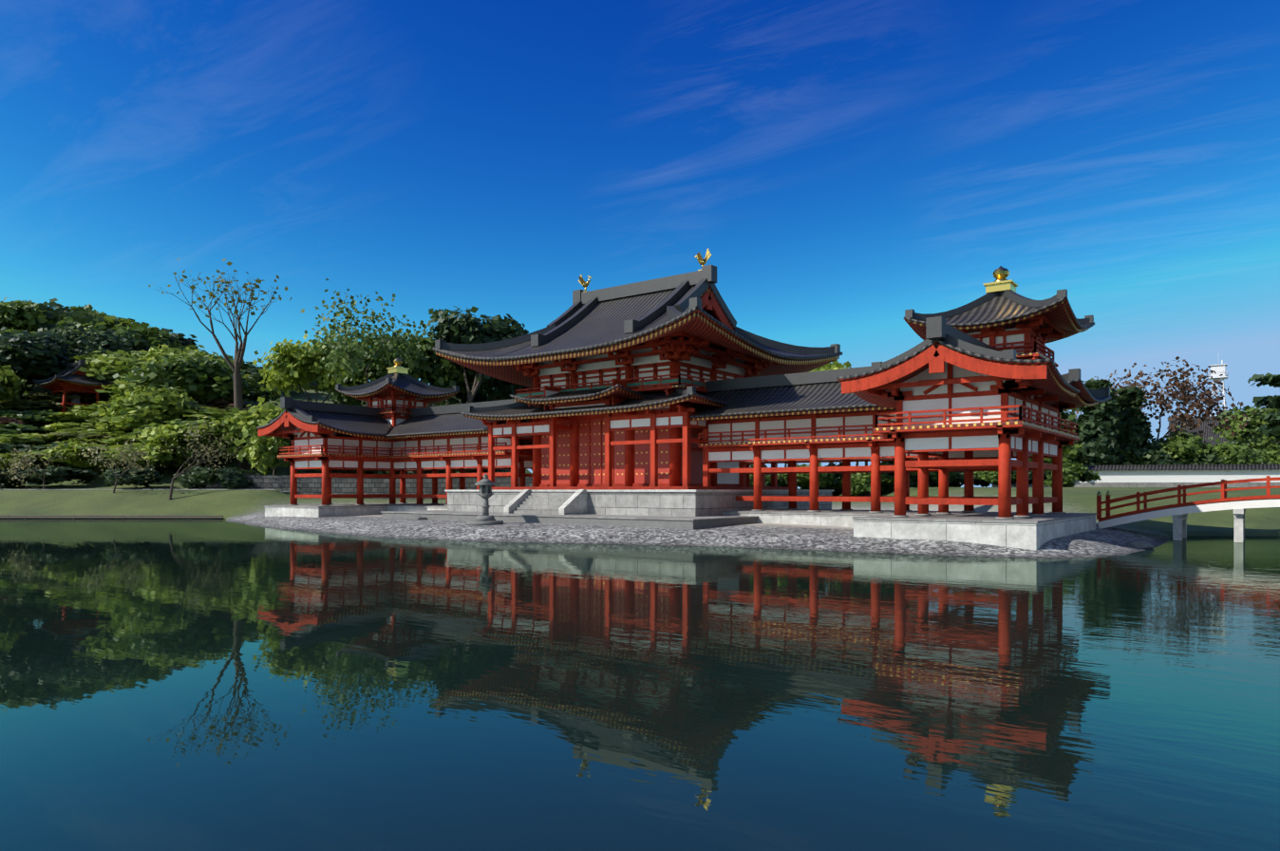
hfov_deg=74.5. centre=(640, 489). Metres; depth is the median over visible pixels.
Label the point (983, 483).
dark tree
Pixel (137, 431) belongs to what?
green tree
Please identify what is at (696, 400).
mokoshi roof rafters
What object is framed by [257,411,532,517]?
wing corridor
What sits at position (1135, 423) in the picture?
dark tree
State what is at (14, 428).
green tree
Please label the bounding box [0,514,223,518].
bank log edging
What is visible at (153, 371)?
green tree
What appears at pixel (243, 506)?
ground
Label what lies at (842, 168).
sky
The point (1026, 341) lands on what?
corner tower
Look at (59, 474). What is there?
bush
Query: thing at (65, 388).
hill belfry
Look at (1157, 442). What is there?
pine tree
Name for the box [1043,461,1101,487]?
bush
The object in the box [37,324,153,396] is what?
dark tree
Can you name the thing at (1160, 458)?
bush
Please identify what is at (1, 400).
spring tree
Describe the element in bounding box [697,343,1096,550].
wing corridor
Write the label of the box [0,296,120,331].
green tree
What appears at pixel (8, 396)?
spring tree
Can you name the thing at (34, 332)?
green tree
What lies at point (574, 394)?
hall mokoshi roof
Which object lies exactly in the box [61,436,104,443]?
spring tree
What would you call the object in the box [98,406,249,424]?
bud tree
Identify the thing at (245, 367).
green tree
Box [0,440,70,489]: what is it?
cherry tree
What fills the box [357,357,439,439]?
corner tower
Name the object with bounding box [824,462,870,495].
dark tree
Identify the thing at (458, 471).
green tree
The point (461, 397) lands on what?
dark tree
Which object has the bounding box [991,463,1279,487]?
precinct wall
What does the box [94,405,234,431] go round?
spring tree
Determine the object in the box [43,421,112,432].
spring tree
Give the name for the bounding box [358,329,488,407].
green tree
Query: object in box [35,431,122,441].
bud tree
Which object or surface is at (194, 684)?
pond water
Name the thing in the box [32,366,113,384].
hill belfry roof
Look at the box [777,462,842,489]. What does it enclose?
bush
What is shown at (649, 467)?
phoenix hall body
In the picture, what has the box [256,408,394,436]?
roof
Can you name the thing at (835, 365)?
spring tree
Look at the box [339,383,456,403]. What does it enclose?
tower roof rafters
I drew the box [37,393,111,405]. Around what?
green tree
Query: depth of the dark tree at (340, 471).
75.33 m
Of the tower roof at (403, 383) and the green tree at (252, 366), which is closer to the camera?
the tower roof at (403, 383)
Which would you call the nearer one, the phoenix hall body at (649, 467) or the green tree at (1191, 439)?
the phoenix hall body at (649, 467)
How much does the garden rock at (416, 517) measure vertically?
0.258 m
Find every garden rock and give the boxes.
[408,515,428,520]
[1124,539,1155,548]
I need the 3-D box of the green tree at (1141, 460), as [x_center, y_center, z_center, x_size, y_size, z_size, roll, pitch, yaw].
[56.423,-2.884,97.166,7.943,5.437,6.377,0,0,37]
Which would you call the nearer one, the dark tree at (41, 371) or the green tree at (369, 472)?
the green tree at (369, 472)
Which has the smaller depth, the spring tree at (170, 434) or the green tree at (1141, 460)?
the spring tree at (170, 434)
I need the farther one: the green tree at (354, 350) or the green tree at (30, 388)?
the green tree at (30, 388)
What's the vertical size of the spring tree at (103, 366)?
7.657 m
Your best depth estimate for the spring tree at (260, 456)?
72.31 m
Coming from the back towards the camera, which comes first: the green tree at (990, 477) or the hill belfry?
the hill belfry
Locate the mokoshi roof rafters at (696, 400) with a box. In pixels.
[463,395,724,422]
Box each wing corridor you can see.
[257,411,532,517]
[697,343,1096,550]
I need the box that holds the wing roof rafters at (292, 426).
[271,421,385,438]
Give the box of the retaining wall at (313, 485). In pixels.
[206,475,532,499]
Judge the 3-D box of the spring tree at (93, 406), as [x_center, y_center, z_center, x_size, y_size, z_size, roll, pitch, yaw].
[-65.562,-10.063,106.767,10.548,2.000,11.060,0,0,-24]
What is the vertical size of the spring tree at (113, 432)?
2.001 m
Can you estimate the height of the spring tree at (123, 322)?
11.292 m
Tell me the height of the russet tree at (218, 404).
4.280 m
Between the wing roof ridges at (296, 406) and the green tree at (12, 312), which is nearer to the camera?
the wing roof ridges at (296, 406)
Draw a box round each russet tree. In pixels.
[0,416,26,424]
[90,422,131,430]
[198,397,269,410]
[1066,356,1255,443]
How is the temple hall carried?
on the ground
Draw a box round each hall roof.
[432,284,842,360]
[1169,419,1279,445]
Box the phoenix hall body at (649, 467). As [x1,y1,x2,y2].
[380,290,834,529]
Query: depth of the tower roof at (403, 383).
57.97 m
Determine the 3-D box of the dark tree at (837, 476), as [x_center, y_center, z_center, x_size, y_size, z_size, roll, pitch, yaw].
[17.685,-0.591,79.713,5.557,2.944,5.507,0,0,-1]
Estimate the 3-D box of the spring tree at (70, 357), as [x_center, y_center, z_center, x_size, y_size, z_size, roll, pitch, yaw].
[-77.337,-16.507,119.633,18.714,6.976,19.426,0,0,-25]
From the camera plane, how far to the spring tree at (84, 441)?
83.62 m
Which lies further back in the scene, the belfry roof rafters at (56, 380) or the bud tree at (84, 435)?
the belfry roof rafters at (56, 380)
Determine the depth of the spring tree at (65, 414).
96.51 m
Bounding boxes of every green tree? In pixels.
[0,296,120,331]
[0,327,70,393]
[0,407,39,412]
[0,409,75,425]
[0,422,54,435]
[2,385,34,396]
[35,319,181,351]
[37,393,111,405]
[77,303,106,316]
[110,356,257,404]
[122,354,248,405]
[125,418,218,454]
[132,442,224,452]
[170,340,198,356]
[212,354,269,371]
[241,363,250,370]
[242,376,282,405]
[301,278,443,473]
[349,470,397,473]
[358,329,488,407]
[441,470,474,473]
[749,473,771,486]
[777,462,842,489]
[838,472,894,495]
[881,460,894,464]
[909,470,963,487]
[973,470,1016,487]
[1043,443,1082,465]
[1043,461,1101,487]
[1060,408,1083,434]
[1072,438,1086,457]
[1110,446,1151,464]
[1148,441,1204,464]
[1151,425,1231,460]
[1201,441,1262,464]
[1211,404,1279,444]
[1228,433,1279,464]
[1257,442,1279,464]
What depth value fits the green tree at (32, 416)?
96.25 m
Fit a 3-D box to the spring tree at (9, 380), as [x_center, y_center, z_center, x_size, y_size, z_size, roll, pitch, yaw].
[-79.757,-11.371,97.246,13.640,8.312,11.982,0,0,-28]
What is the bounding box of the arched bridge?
[1096,475,1279,542]
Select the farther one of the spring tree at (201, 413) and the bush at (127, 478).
the spring tree at (201, 413)
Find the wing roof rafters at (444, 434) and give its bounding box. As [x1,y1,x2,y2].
[371,418,531,439]
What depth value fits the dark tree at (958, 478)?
77.28 m
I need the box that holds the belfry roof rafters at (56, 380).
[37,370,115,390]
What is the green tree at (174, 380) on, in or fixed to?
on the ground
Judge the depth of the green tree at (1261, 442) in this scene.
95.44 m
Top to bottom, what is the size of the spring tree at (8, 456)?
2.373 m
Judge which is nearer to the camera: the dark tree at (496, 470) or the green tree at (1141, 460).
the dark tree at (496, 470)
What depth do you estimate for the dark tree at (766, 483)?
78.01 m
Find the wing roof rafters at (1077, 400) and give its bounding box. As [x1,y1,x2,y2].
[690,384,1099,420]
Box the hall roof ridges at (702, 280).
[434,264,840,412]
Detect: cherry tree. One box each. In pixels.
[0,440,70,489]
[73,434,165,492]
[159,408,248,500]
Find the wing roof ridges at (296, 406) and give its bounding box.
[270,372,518,421]
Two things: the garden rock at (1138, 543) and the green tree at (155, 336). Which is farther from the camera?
the green tree at (155, 336)
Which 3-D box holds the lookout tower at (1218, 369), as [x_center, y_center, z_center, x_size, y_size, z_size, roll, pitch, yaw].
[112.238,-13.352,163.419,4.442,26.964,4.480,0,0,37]
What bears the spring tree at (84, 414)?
on the ground
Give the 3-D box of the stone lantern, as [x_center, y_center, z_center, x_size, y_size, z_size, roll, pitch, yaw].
[-7.117,0.429,38.824,1.640,2.390,1.640,0,0,37]
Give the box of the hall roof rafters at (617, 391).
[513,387,643,407]
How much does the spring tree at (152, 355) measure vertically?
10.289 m
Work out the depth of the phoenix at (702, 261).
45.61 m
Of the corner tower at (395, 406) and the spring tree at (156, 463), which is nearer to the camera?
the corner tower at (395, 406)
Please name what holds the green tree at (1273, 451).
on the ground
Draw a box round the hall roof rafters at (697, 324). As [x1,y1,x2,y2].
[435,286,839,387]
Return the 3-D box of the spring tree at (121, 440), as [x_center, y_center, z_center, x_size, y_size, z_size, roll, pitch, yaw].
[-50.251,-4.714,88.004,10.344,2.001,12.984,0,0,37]
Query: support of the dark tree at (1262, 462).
on the ground
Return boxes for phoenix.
[578,274,592,292]
[694,248,711,270]
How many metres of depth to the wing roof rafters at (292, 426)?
53.71 m
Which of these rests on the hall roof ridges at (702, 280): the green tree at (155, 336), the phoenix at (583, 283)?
the phoenix at (583, 283)
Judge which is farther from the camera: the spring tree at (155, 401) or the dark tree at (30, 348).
the dark tree at (30, 348)
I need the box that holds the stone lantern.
[467,472,503,525]
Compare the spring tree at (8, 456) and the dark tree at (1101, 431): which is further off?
the dark tree at (1101, 431)
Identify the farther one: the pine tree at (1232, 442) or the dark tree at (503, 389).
the pine tree at (1232, 442)
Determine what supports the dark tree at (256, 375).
on the ground
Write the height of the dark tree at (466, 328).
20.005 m
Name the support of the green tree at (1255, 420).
on the ground
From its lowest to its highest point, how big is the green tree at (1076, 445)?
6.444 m
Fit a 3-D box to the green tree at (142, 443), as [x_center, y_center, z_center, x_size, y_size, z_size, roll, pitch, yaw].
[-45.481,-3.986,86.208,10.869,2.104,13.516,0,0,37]
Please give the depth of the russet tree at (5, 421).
92.22 m
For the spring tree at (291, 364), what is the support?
on the ground
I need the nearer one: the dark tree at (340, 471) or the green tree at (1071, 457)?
the dark tree at (340, 471)
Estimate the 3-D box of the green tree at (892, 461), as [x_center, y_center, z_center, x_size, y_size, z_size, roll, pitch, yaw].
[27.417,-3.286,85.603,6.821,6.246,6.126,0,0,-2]
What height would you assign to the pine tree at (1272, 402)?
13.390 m
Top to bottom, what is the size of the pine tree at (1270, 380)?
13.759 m
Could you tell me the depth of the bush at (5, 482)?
71.24 m
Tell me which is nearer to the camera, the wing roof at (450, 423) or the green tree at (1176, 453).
the wing roof at (450, 423)
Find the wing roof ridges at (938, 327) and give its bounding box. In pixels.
[704,288,1110,396]
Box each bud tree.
[0,398,82,413]
[14,392,95,403]
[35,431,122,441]
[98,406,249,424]
[148,258,292,470]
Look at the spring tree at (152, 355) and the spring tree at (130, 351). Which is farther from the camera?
the spring tree at (130, 351)
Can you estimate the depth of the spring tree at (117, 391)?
96.10 m
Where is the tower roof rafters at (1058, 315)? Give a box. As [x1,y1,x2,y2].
[907,301,1090,343]
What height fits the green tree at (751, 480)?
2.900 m
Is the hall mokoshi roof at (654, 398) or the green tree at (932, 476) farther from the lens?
the green tree at (932, 476)
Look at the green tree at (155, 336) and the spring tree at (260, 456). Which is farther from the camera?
the green tree at (155, 336)
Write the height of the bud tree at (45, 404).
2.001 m
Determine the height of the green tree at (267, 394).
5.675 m
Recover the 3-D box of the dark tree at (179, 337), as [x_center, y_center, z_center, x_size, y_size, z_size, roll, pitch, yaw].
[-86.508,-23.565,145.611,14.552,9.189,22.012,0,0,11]
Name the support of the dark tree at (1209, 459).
on the ground
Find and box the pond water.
[0,518,1279,850]
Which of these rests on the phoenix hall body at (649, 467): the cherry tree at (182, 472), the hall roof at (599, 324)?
the hall roof at (599, 324)
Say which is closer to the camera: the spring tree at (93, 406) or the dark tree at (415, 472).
the dark tree at (415, 472)
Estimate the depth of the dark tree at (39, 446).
79.72 m
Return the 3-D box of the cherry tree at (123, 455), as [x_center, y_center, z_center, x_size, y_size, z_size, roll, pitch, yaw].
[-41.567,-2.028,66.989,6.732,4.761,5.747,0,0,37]
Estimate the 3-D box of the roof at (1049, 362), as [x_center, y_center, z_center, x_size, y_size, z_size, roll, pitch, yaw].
[12.438,-4.264,31.552,7.080,1.655,8.369,0,0,37]
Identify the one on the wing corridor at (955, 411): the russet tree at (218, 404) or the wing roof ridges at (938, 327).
the wing roof ridges at (938, 327)
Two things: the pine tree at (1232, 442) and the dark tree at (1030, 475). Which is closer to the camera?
the dark tree at (1030, 475)
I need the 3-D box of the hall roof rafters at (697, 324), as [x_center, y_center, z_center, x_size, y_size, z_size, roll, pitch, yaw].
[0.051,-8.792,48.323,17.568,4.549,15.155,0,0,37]
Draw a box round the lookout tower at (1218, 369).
[1208,359,1227,415]
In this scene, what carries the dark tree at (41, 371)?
on the ground
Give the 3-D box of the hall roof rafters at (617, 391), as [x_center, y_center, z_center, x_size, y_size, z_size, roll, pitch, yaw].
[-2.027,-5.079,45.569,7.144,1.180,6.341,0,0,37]
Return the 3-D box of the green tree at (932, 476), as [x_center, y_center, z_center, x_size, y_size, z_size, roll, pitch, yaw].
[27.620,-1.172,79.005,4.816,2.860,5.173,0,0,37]
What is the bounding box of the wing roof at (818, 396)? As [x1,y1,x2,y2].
[688,377,1111,417]
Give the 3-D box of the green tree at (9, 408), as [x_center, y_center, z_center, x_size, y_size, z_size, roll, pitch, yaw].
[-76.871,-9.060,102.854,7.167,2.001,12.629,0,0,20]
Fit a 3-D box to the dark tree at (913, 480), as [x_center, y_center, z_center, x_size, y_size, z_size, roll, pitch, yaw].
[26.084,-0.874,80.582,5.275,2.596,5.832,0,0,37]
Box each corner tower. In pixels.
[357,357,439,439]
[960,265,1065,403]
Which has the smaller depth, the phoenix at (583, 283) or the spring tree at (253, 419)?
the phoenix at (583, 283)
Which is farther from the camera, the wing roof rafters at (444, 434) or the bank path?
the bank path
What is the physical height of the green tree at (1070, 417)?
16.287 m
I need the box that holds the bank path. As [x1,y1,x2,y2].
[0,489,290,491]
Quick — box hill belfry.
[32,359,113,412]
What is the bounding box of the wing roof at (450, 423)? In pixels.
[338,413,530,437]
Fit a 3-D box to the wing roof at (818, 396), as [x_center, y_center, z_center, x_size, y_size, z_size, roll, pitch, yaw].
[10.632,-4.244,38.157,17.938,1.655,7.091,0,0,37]
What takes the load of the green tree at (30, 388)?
on the ground
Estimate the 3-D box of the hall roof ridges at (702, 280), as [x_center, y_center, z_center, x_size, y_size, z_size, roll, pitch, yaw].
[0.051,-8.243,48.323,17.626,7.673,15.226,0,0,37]
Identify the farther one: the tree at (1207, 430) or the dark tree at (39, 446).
the tree at (1207, 430)
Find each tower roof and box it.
[334,374,459,395]
[903,294,1095,340]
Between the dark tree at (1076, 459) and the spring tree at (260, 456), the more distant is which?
the dark tree at (1076, 459)
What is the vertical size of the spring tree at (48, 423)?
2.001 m
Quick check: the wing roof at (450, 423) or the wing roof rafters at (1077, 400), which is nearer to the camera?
the wing roof rafters at (1077, 400)
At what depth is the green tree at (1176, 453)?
94.88 m
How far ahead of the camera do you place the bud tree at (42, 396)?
108.02 m
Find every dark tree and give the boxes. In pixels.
[0,325,79,396]
[0,443,46,454]
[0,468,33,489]
[9,343,92,396]
[17,442,69,452]
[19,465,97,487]
[25,298,139,331]
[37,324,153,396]
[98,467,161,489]
[161,327,198,353]
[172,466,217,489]
[241,367,319,388]
[331,470,351,473]
[395,470,443,473]
[419,305,528,403]
[432,382,493,406]
[454,368,532,473]
[470,469,502,472]
[749,464,771,486]
[769,473,798,487]
[799,472,842,495]
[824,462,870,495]
[880,462,894,489]
[909,471,934,487]
[937,470,981,483]
[960,480,990,487]
[993,470,1051,487]
[1071,452,1117,465]
[1073,376,1131,465]
[1110,383,1155,464]
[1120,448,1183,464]
[1187,448,1225,464]
[1248,448,1270,464]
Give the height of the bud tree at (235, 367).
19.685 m
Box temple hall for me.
[1165,415,1216,440]
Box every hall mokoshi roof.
[459,391,730,417]
[509,380,649,401]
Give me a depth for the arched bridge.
34.51 m
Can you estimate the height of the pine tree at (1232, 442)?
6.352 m
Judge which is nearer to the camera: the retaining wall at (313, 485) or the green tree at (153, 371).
the retaining wall at (313, 485)
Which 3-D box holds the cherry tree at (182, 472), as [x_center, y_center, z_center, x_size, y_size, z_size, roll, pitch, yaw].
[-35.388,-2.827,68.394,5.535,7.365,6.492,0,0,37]
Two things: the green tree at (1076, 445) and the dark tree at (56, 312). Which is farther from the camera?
the dark tree at (56, 312)
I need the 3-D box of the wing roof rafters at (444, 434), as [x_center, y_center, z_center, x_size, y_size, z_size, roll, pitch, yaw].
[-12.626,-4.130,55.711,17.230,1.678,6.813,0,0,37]
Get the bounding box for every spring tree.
[0,365,27,399]
[0,383,30,399]
[0,398,34,410]
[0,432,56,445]
[0,449,78,469]
[11,312,150,332]
[13,368,33,387]
[20,411,94,425]
[33,437,124,447]
[36,411,110,426]
[40,440,169,477]
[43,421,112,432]
[46,428,135,441]
[57,345,139,368]
[57,349,148,391]
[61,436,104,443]
[62,409,108,421]
[69,400,112,412]
[94,376,229,406]
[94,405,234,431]
[95,384,200,426]
[98,434,147,446]
[112,446,222,470]
[113,346,187,357]
[130,416,253,468]
[137,344,250,403]
[229,396,291,475]
[245,432,291,475]
[252,329,376,402]
[807,359,851,495]
[1028,430,1075,464]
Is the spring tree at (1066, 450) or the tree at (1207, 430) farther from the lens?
the tree at (1207, 430)
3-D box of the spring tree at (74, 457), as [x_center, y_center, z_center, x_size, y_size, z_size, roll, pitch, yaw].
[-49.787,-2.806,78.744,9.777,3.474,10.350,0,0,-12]
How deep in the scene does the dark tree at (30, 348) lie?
107.63 m
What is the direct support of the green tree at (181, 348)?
on the ground
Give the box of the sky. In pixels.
[0,0,1279,488]
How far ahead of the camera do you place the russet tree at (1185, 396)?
97.42 m
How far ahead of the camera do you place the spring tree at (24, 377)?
113.68 m
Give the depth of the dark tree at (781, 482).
78.80 m
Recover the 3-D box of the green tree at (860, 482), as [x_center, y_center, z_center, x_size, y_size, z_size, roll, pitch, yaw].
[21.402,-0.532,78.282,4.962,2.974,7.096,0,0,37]
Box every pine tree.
[1147,434,1176,453]
[1210,438,1254,446]
[1247,372,1279,439]
[1252,393,1279,409]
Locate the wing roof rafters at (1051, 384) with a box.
[842,341,1075,408]
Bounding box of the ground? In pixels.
[0,384,1279,558]
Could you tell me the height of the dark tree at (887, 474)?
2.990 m
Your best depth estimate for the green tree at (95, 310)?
169.87 m

